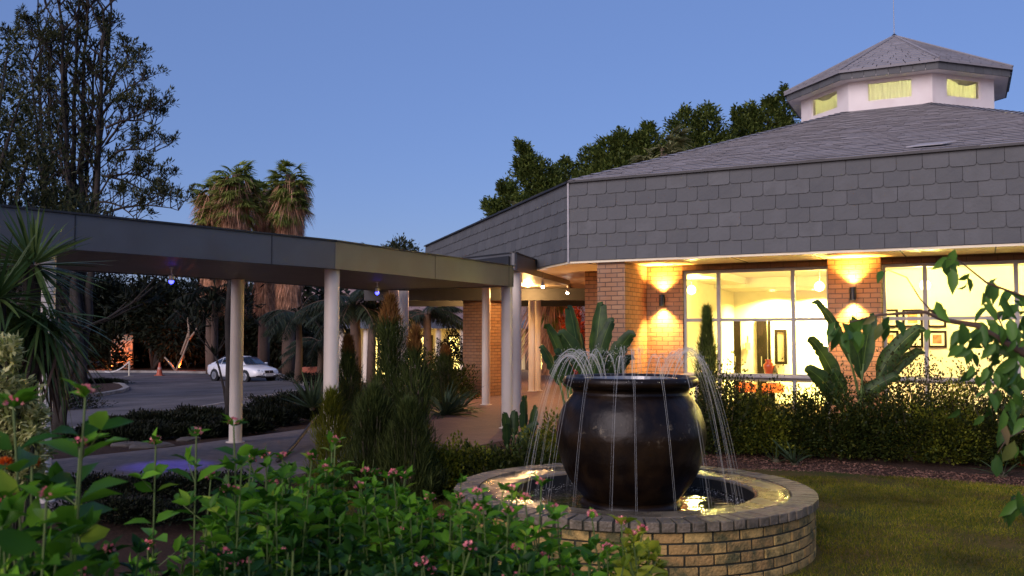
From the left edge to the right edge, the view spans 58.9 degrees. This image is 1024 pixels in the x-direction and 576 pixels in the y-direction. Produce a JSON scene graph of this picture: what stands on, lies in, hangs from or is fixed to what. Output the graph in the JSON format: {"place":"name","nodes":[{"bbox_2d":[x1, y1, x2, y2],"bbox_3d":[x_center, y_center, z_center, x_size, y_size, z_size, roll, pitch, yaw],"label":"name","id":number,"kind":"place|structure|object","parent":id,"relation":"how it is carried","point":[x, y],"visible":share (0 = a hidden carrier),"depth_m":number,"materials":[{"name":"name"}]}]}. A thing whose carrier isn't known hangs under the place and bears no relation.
{"place":"outdoors","nodes":[
{"label":"outdoors","id":0,"kind":"place"},
{"bbox_2d":[52,373,309,428],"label":"road","id":1,"kind":"structure","parent":0,"point":[146,391],"depth_m":36.20,"materials":[{"name":"asphalt"}]},
{"bbox_2d":[72,383,122,394],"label":"island soil","id":2,"kind":"structure","parent":1,"relation":"on","point":[112,386],"depth_m":44.19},
{"bbox_2d":[0,0,197,384],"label":"tall tree","id":3,"kind":"object","parent":2,"relation":"on","point":[89,131],"visible":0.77,"depth_m":46.64,"materials":[{"name":"green plant"}]},
{"bbox_2d":[187,175,231,373],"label":"fan palm","id":4,"kind":"object","parent":1,"relation":"on","point":[202,213],"visible":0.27,"depth_m":60.50,"materials":[{"name":"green plant"}]},
{"bbox_2d":[153,282,266,403],"bbox_3d":[-6.035,1.239,18.814,1.804,3.091,2.563,-2,-4,39],"label":"slim tree","id":5,"kind":"object","parent":1,"relation":"on","point":[214,351],"visible":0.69,"depth_m":18.60,"materials":[{"name":"green plant"}]},
{"bbox_2d":[164,282,260,375],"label":"feather palm","id":6,"kind":"object","parent":1,"relation":"on","point":[204,289],"visible":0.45,"depth_m":57.45,"materials":[{"name":"green plant"}]},
{"bbox_2d":[210,279,251,413],"bbox_3d":[-5.720,0.929,18.340,1.510,3.615,1.392,-2,-4,33],"label":"slim tree","id":7,"kind":"object","parent":1,"relation":"on","point":[227,330],"visible":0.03,"depth_m":18.09,"materials":[{"name":"plant"}]},
{"bbox_2d":[205,160,266,317],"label":"fan palm","id":8,"kind":"object","parent":1,"relation":"on","point":[236,205],"visible":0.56,"depth_m":58.63,"materials":[{"name":"green plant"}]},
{"bbox_2d":[207,355,278,381],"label":"parked car","id":9,"kind":"object","parent":1,"relation":"on","point":[254,367],"visible":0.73,"depth_m":50.64,"materials":[{"name":"white paint"}]},
{"bbox_2d":[41,427,359,511],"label":"path","id":10,"kind":"structure","parent":0,"point":[130,462],"depth_m":12.37,"materials":[{"name":"concrete"}]},
{"bbox_2d":[0,204,514,503],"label":"covered walkway","id":11,"kind":"structure","parent":10,"relation":"on","point":[237,258],"depth_m":11.93,"materials":[{"name":"metal"}]},
{"bbox_2d":[414,369,577,449],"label":"pavement","id":12,"kind":"structure","parent":0,"point":[482,428],"depth_m":18.32,"materials":[{"name":"concrete"}]},
{"bbox_2d":[427,377,483,418],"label":"strap leaf plant","id":13,"kind":"object","parent":12,"relation":"on","point":[447,407],"visible":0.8,"depth_m":18.83,"materials":[{"name":"green plant"}]},
{"bbox_2d":[364,252,584,415],"bbox_3d":[-0.650,1.392,25.558,7.700,3.302,16.809,0,-3,0],"label":"entrance canopy","id":14,"kind":"object","parent":12,"relation":"on","point":[534,296],"visible":0.51,"depth_m":24.29,"materials":[{"name":"paint"}]},
{"bbox_2d":[463,301,500,396],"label":"brick pillar","id":15,"kind":"structure","parent":12,"relation":"on","point":[472,332],"depth_m":24.86,"materials":[{"name":"brick"}]},
{"bbox_2d":[0,0,1023,288],"label":"sky","id":16,"kind":"structure","parent":0,"point":[402,114],"materials":[{"name":"blue"}]},
{"bbox_2d":[33,361,1023,575],"bbox_3d":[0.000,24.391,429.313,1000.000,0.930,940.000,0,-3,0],"label":"ground","id":17,"kind":"structure","parent":0,"point":[173,530],"depth_m":12.84,"materials":[{"name":"soil"}]},
{"bbox_2d":[0,331,59,573],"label":"variegated shrub","id":18,"kind":"object","parent":17,"relation":"on","point":[31,416],"visible":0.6,"depth_m":4.63,"materials":[{"name":"green plant"}]},
{"bbox_2d":[0,231,75,457],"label":"yucca tree","id":19,"kind":"object","parent":17,"relation":"on","point":[9,281],"visible":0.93,"depth_m":5.20,"materials":[{"name":"green plant"}]},
{"bbox_2d":[0,200,121,575],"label":"yucca tree","id":20,"kind":"object","parent":17,"relation":"on","point":[42,356],"visible":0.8,"depth_m":5.50,"materials":[{"name":"green plant"}]},
{"bbox_2d":[0,184,123,439],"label":"slim tree","id":21,"kind":"object","parent":17,"relation":"on","point":[55,419],"visible":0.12,"depth_m":14.79,"materials":[{"name":"green plant"}]},
{"bbox_2d":[0,27,127,327],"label":"broad tree","id":22,"kind":"object","parent":17,"relation":"on","point":[8,182],"visible":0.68,"depth_m":29.59,"materials":[{"name":"green plant"}]},
{"bbox_2d":[2,272,131,349],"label":"dark tree","id":23,"kind":"object","parent":17,"relation":"on","point":[97,275],"visible":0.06,"depth_m":71.46,"materials":[{"name":"green plant"}]},
{"bbox_2d":[0,267,175,438],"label":"slim tree","id":24,"kind":"object","parent":17,"relation":"on","point":[140,294],"visible":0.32,"depth_m":15.22,"materials":[{"name":"brown plant"}]},
{"bbox_2d":[52,422,163,444],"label":"ground bush","id":25,"kind":"object","parent":17,"relation":"on","point":[134,432],"visible":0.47,"depth_m":14.60,"materials":[{"name":"green plant"}]},
{"bbox_2d":[48,488,175,521],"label":"edge clump","id":26,"kind":"object","parent":17,"relation":"on","point":[112,501],"visible":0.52,"depth_m":8.56,"materials":[{"name":"green plant"}]},
{"bbox_2d":[87,308,138,369],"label":"dark bush","id":27,"kind":"object","parent":17,"relation":"on","point":[104,353],"visible":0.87,"depth_m":68.63,"materials":[{"name":"green plant"}]},
{"bbox_2d":[82,273,175,367],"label":"dark tree","id":28,"kind":"object","parent":17,"relation":"on","point":[136,353],"visible":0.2,"depth_m":71.87,"materials":[{"name":"green plant"}]},
{"bbox_2d":[71,471,188,498],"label":"edge clump","id":29,"kind":"object","parent":17,"relation":"on","point":[132,480],"visible":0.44,"depth_m":9.33,"materials":[{"name":"green plant"}]},
{"bbox_2d":[89,275,189,367],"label":"dark tree","id":30,"kind":"object","parent":17,"relation":"on","point":[112,306],"visible":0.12,"depth_m":72.26,"materials":[{"name":"green plant"}]},
{"bbox_2d":[98,497,212,527],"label":"edge clump","id":31,"kind":"object","parent":17,"relation":"on","point":[180,515],"visible":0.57,"depth_m":8.61,"materials":[{"name":"green plant"}]},
{"bbox_2d":[119,275,205,368],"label":"dark tree","id":32,"kind":"object","parent":17,"relation":"on","point":[158,335],"visible":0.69,"depth_m":68.74,"materials":[{"name":"green plant"}]},
{"bbox_2d":[108,407,219,424],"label":"ground bush","id":33,"kind":"object","parent":17,"relation":"on","point":[177,417],"visible":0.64,"depth_m":18.00,"materials":[{"name":"green plant"}]},
{"bbox_2d":[125,469,221,496],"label":"edge clump","id":34,"kind":"object","parent":17,"relation":"on","point":[201,484],"visible":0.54,"depth_m":9.48,"materials":[{"name":"green plant"}]},
{"bbox_2d":[151,420,228,439],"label":"ground bush","id":35,"kind":"object","parent":17,"relation":"on","point":[178,430],"visible":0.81,"depth_m":15.04,"materials":[{"name":"green plant"}]},
{"bbox_2d":[211,410,278,435],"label":"ground bush","id":36,"kind":"object","parent":17,"relation":"on","point":[256,423],"visible":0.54,"depth_m":15.49,"materials":[{"name":"green plant"}]},
{"bbox_2d":[219,402,306,425],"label":"ground bush","id":37,"kind":"object","parent":17,"relation":"on","point":[276,414],"visible":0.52,"depth_m":17.16,"materials":[{"name":"green plant"}]},
{"bbox_2d":[250,179,276,365],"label":"fan palm","id":38,"kind":"object","parent":17,"relation":"on","point":[265,294],"visible":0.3,"depth_m":63.52,"materials":[{"name":"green plant"}]},
{"bbox_2d":[242,389,322,408],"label":"ground bush","id":39,"kind":"object","parent":17,"relation":"on","point":[279,401],"visible":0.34,"depth_m":20.97,"materials":[{"name":"green plant"}]},
{"bbox_2d":[262,159,316,374],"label":"fan palm","id":40,"kind":"object","parent":17,"relation":"on","point":[288,209],"visible":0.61,"depth_m":59.51,"materials":[{"name":"green plant"}]},
{"bbox_2d":[278,370,322,409],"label":"strap leaf plant","id":41,"kind":"object","parent":17,"relation":"on","point":[312,398],"visible":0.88,"depth_m":17.51,"materials":[{"name":"green plant"}]},
{"bbox_2d":[278,335,323,376],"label":"feather palm","id":42,"kind":"object","parent":17,"relation":"on","point":[315,346],"visible":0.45,"depth_m":47.41,"materials":[{"name":"green plant"}]},
{"bbox_2d":[257,295,345,383],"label":"feather palm","id":43,"kind":"object","parent":17,"relation":"on","point":[282,318],"visible":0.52,"depth_m":43.71,"materials":[{"name":"green plant"}]},
{"bbox_2d":[322,331,372,447],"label":"needle shrub","id":44,"kind":"object","parent":17,"relation":"on","point":[347,361],"visible":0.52,"depth_m":13.27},
{"bbox_2d":[290,290,414,396],"bbox_3d":[-4.498,1.599,25.994,3.320,3.274,3.168,-1,-3,13],"label":"feather palm","id":45,"kind":"object","parent":17,"relation":"on","point":[355,307],"visible":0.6,"depth_m":25.53,"materials":[{"name":"green plant"}]},
{"bbox_2d":[310,379,414,500],"bbox_3d":[-1.687,1.778,10.588,1.232,1.449,1.223,0,-3,0],"label":"needle shrub","id":46,"kind":"object","parent":17,"relation":"on","point":[374,400],"visible":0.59,"depth_m":10.40,"materials":[{"name":"plant"}]},
{"bbox_2d":[350,290,417,452],"bbox_3d":[-1.513,1.234,11.194,0.973,2.453,1.097,0,-3,0],"label":"needle shrub","id":47,"kind":"object","parent":17,"relation":"on","point":[387,315],"visible":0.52,"depth_m":11.09,"materials":[{"name":"plant"}]},
{"bbox_2d":[341,439,448,500],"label":"bush","id":48,"kind":"object","parent":17,"relation":"on","point":[434,489],"visible":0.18,"depth_m":10.26,"materials":[{"name":"green plant"}]},
{"bbox_2d":[409,307,462,378],"bbox_3d":[-3.189,2.031,33.106,3.063,3.293,2.660,1,-3,-18],"label":"feather palm","id":49,"kind":"object","parent":17,"relation":"on","point":[441,314],"visible":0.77,"depth_m":32.84,"materials":[{"name":"green plant"}]},
{"bbox_2d":[415,439,473,494],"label":"bush","id":50,"kind":"object","parent":17,"relation":"on","point":[449,459],"visible":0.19,"depth_m":10.62,"materials":[{"name":"green plant"}]},
{"bbox_2d":[428,343,471,409],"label":"needle shrub","id":51,"kind":"object","parent":17,"relation":"on","point":[445,372],"visible":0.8,"depth_m":20.33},
{"bbox_2d":[339,289,584,381],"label":"lodge building","id":52,"kind":"structure","parent":17,"relation":"on","point":[436,331],"depth_m":43.20,"materials":[{"name":"brick"}]},
{"bbox_2d":[431,430,495,494],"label":"bush","id":53,"kind":"object","parent":17,"relation":"on","point":[460,456],"visible":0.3,"depth_m":10.74,"materials":[{"name":"green plant"}]},
{"bbox_2d":[446,440,525,489],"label":"bush","id":54,"kind":"object","parent":17,"relation":"on","point":[489,466],"visible":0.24,"depth_m":10.62,"materials":[{"name":"green plant"}]},
{"bbox_2d":[479,176,529,217],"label":"garden tree","id":55,"kind":"object","parent":17,"relation":"on","point":[507,190],"visible":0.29,"depth_m":46.80,"materials":[{"name":"green plant"}]},
{"bbox_2d":[477,429,558,473],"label":"bush","id":56,"kind":"object","parent":17,"relation":"on","point":[526,453],"visible":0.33,"depth_m":10.73,"materials":[{"name":"green plant"}]},
{"bbox_2d":[505,136,569,198],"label":"garden tree","id":57,"kind":"object","parent":17,"relation":"on","point":[532,177],"visible":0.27,"depth_m":48.98,"materials":[{"name":"green plant"}]},
{"bbox_2d":[518,406,561,464],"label":"bush","id":58,"kind":"object","parent":17,"relation":"on","point":[547,437],"visible":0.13,"depth_m":11.25,"materials":[{"name":"green plant"}]},
{"bbox_2d":[521,306,584,374],"bbox_3d":[1.766,1.655,37.987,3.749,5.333,3.616,0,-3,0],"label":"fan palm","id":59,"kind":"object","parent":17,"relation":"on","point":[549,315],"visible":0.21,"depth_m":37.29,"materials":[{"name":"plant"}]},
{"bbox_2d":[549,143,603,180],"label":"garden tree","id":60,"kind":"object","parent":17,"relation":"on","point":[566,162],"visible":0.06,"depth_m":51.03,"materials":[{"name":"green plant"}]},
{"bbox_2d":[539,301,635,404],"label":"paddle leaf plant","id":61,"kind":"object","parent":17,"relation":"on","point":[570,343],"visible":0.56,"depth_m":13.29,"materials":[{"name":"plant"}]},
{"bbox_2d":[568,119,675,178],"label":"garden tree","id":62,"kind":"object","parent":17,"relation":"on","point":[616,154],"visible":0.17,"depth_m":46.92,"materials":[{"name":"green plant"}]},
{"bbox_2d":[255,468,1023,575],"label":"lawn","id":63,"kind":"structure","parent":17,"relation":"on","point":[891,483],"depth_m":8.77,"materials":[{"name":"plant"}]},
{"bbox_2d":[0,378,133,575],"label":"flowering bush","id":64,"kind":"object","parent":63,"relation":"on","point":[80,535],"visible":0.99,"depth_m":1.82,"materials":[{"name":"green plant"}]},
{"bbox_2d":[64,533,171,575],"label":"flowering bush","id":65,"kind":"object","parent":63,"relation":"on","point":[139,546],"visible":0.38,"depth_m":2.06,"materials":[{"name":"green plant"}]},
{"bbox_2d":[124,426,233,575],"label":"flowering bush","id":66,"kind":"object","parent":63,"relation":"on","point":[183,499],"visible":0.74,"depth_m":2.49,"materials":[{"name":"green plant"}]},
{"bbox_2d":[184,413,317,575],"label":"flowering bush","id":67,"kind":"object","parent":63,"relation":"on","point":[229,509],"visible":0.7,"depth_m":2.56,"materials":[{"name":"green plant"}]},
{"bbox_2d":[234,431,357,575],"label":"flowering bush","id":68,"kind":"object","parent":63,"relation":"on","point":[295,500],"visible":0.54,"depth_m":2.77,"materials":[{"name":"green plant"}]},
{"bbox_2d":[204,529,387,575],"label":"flowering bush","id":69,"kind":"object","parent":63,"relation":"on","point":[229,561],"visible":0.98,"depth_m":2.23,"materials":[{"name":"green plant"}]},
{"bbox_2d":[302,382,360,484],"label":"needle shrub","id":70,"kind":"object","parent":63,"relation":"on","point":[330,408],"visible":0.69,"depth_m":10.76,"materials":[{"name":"green plant"}]},
{"bbox_2d":[305,456,423,575],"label":"flowering bush","id":71,"kind":"object","parent":63,"relation":"on","point":[368,528],"visible":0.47,"depth_m":2.87,"materials":[{"name":"green plant"}]},
{"bbox_2d":[359,393,452,500],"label":"needle shrub","id":72,"kind":"object","parent":63,"relation":"on","point":[407,419],"visible":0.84,"depth_m":10.11,"materials":[{"name":"plant"}]},
{"bbox_2d":[386,320,451,465],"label":"needle shrub","id":73,"kind":"object","parent":63,"relation":"on","point":[409,373],"visible":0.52,"depth_m":10.89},
{"bbox_2d":[370,465,472,575],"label":"flowering bush","id":74,"kind":"object","parent":63,"relation":"on","point":[424,531],"visible":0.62,"depth_m":2.79,"materials":[{"name":"green plant"}]},
{"bbox_2d":[371,532,542,575],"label":"flowering bush","id":75,"kind":"object","parent":63,"relation":"on","point":[482,549],"visible":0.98,"depth_m":2.21,"materials":[{"name":"green plant"}]},
{"bbox_2d":[429,482,535,575],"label":"flowering bush","id":76,"kind":"object","parent":63,"relation":"on","point":[490,533],"visible":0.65,"depth_m":2.73,"materials":[{"name":"green plant"}]},
{"bbox_2d":[501,395,538,454],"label":"paddle leaf plant","id":77,"kind":"object","parent":63,"relation":"on","point":[514,421],"visible":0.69,"depth_m":12.54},
{"bbox_2d":[493,473,581,575],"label":"flowering bush","id":78,"kind":"object","parent":63,"relation":"on","point":[544,561],"visible":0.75,"depth_m":2.75,"materials":[{"name":"green plant"}]},
{"bbox_2d":[553,507,628,575],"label":"flowering bush","id":79,"kind":"object","parent":63,"relation":"on","point":[608,548],"visible":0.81,"depth_m":2.68,"materials":[{"name":"green plant"}]},
{"bbox_2d":[600,514,667,575],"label":"flowering bush","id":80,"kind":"object","parent":63,"relation":"on","point":[631,559],"visible":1,"depth_m":2.62,"materials":[{"name":"green plant"}]},
{"bbox_2d":[454,463,818,575],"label":"fountain basin","id":81,"kind":"object","parent":63,"relation":"on","point":[768,528],"visible":0.56,"depth_m":7.10,"materials":[{"name":"yellow brick"}]},
{"bbox_2d":[524,484,747,511],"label":"water","id":82,"kind":"structure","parent":81,"relation":"in","point":[691,498],"depth_m":8.55,"materials":[{"name":"clear liquid"}]},
{"bbox_2d":[556,373,706,511],"bbox_3d":[1.100,1.427,8.407,1.380,1.218,1.380,0,-3,0],"label":"fountain jar","id":83,"kind":"object","parent":82,"relation":"in","point":[636,442],"visible":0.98,"depth_m":7.89,"materials":[{"name":"ceramic"}]},
{"bbox_2d":[301,454,1023,486],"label":"leaf litter","id":84,"kind":"object","parent":63,"relation":"on","point":[831,467],"visible":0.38,"depth_m":12.69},
{"bbox_2d":[826,249,1023,527],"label":"tree","id":85,"kind":"object","parent":63,"relation":"on","point":[1008,379],"visible":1,"depth_m":2.72,"materials":[{"name":"green plant"}]},
{"bbox_2d":[627,123,693,163],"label":"tree","id":86,"kind":"object","parent":17,"relation":"on","point":[667,147],"visible":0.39,"depth_m":44.19,"materials":[{"name":"green plant"}]},
{"bbox_2d":[659,99,741,149],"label":"garden tree","id":87,"kind":"object","parent":17,"relation":"on","point":[699,119],"visible":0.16,"depth_m":49.02,"materials":[{"name":"green plant"}]},
{"bbox_2d":[689,303,721,443],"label":"needle shrub","id":88,"kind":"object","parent":17,"relation":"on","point":[707,346],"visible":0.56,"depth_m":14.80,"materials":[{"name":"green plant"}]},
{"bbox_2d":[424,35,1023,423],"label":"hotel building","id":89,"kind":"structure","parent":17,"relation":"on","point":[903,156],"depth_m":16.96,"materials":[{"name":"stone"}]},
{"bbox_2d":[683,266,828,410],"bbox_3d":[4.523,1.146,16.900,2.712,3.018,0.164,-2,-3,27],"label":"window","id":90,"kind":"structure","parent":89,"relation":"in","point":[794,376],"depth_m":16.90,"materials":[{"name":"glass"}]},
{"bbox_2d":[757,321,767,403],"bbox_3d":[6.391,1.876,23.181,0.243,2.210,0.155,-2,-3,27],"label":"door","id":91,"kind":"structure","parent":89,"relation":"in","point":[761,325],"depth_m":23.18,"materials":[{"name":"wood"}]},
{"bbox_2d":[866,78,912,101],"bbox_3d":[9.719,-5.076,23.325,1.100,0.550,0.141,-1,-3,26],"label":"lantern window","id":92,"kind":"structure","parent":89,"relation":"in","point":[889,89],"depth_m":23.35,"materials":[{"name":"glass"}]},
{"bbox_2d":[882,260,1023,409],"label":"window","id":93,"kind":"structure","parent":89,"relation":"in","point":[925,318],"depth_m":15.55,"materials":[{"name":"white metal"}]},
{"bbox_2d":[946,77,979,99],"bbox_3d":[11.484,-5.082,23.200,1.100,0.550,0.139,1,-3,-18],"label":"lantern window","id":94,"kind":"structure","parent":89,"relation":"in","point":[953,89],"depth_m":23.25,"materials":[{"name":"glass"}]},
{"bbox_2d":[696,351,762,447],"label":"loose shrub","id":95,"kind":"object","parent":17,"relation":"on","point":[704,390],"visible":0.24,"depth_m":14.31,"materials":[{"name":"green plant"}]},
{"bbox_2d":[690,363,782,454],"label":"hedge bush","id":96,"kind":"object","parent":17,"relation":"on","point":[738,418],"visible":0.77,"depth_m":13.76,"materials":[{"name":"green plant"}]},
{"bbox_2d":[726,81,800,137],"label":"garden tree","id":97,"kind":"object","parent":17,"relation":"on","point":[749,119],"visible":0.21,"depth_m":51.18,"materials":[{"name":"green plant"}]},
{"bbox_2d":[720,386,813,454],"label":"hedge bush","id":98,"kind":"object","parent":17,"relation":"on","point":[765,415],"visible":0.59,"depth_m":13.62,"materials":[{"name":"green plant"}]},
{"bbox_2d":[753,376,846,457],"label":"hedge bush","id":99,"kind":"object","parent":17,"relation":"on","point":[802,414],"visible":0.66,"depth_m":13.60,"materials":[{"name":"green plant"}]},
{"bbox_2d":[772,356,887,458],"bbox_3d":[4.786,1.794,13.725,1.793,1.593,1.312,0,-3,0],"label":"hedge bush","id":100,"kind":"object","parent":17,"relation":"on","point":[833,415],"visible":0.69,"depth_m":13.44,"materials":[{"name":"green plant"}]},
{"bbox_2d":[804,300,925,450],"bbox_3d":[5.463,1.365,13.968,1.998,2.380,0.471,0,-3,0],"label":"paddle leaf plant","id":101,"kind":"object","parent":17,"relation":"on","point":[861,360],"visible":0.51,"depth_m":13.98,"materials":[{"name":"plant"}]},
{"bbox_2d":[818,376,917,461],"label":"hedge bush","id":102,"kind":"object","parent":17,"relation":"on","point":[868,418],"visible":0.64,"depth_m":13.35,"materials":[{"name":"green plant"}]},
{"bbox_2d":[853,373,964,463],"bbox_3d":[5.892,1.928,13.515,1.606,1.340,1.589,-2,-4,39],"label":"hedge bush","id":103,"kind":"object","parent":17,"relation":"on","point":[912,422],"visible":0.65,"depth_m":13.18,"materials":[{"name":"green plant"}]},
{"bbox_2d":[853,318,972,455],"bbox_3d":[6.062,1.521,13.702,1.695,2.125,1.481,-2,-4,37],"label":"loose shrub","id":104,"kind":"object","parent":17,"relation":"on","point":[914,380],"visible":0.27,"depth_m":13.73,"materials":[{"name":"green plant"}]},
{"bbox_2d":[891,351,1003,461],"bbox_3d":[6.641,1.776,13.641,1.929,1.642,1.417,0,-3,0],"label":"loose shrub","id":105,"kind":"object","parent":17,"relation":"on","point":[929,386],"visible":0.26,"depth_m":13.47,"materials":[{"name":"green plant"}]},
{"bbox_2d":[885,366,1009,465],"bbox_3d":[6.301,1.865,13.353,1.862,1.468,1.445,0,-3,0],"label":"hedge bush","id":106,"kind":"object","parent":17,"relation":"on","point":[943,426],"visible":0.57,"depth_m":13.10,"materials":[{"name":"green plant"}]},
{"bbox_2d":[928,349,1023,465],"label":"loose shrub","id":107,"kind":"object","parent":17,"relation":"on","point":[980,396],"visible":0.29,"depth_m":13.10,"materials":[{"name":"green plant"}]},
{"bbox_2d":[937,393,1023,466],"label":"hedge bush","id":108,"kind":"object","parent":17,"relation":"on","point":[991,450],"visible":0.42,"depth_m":12.93,"materials":[{"name":"green plant"}]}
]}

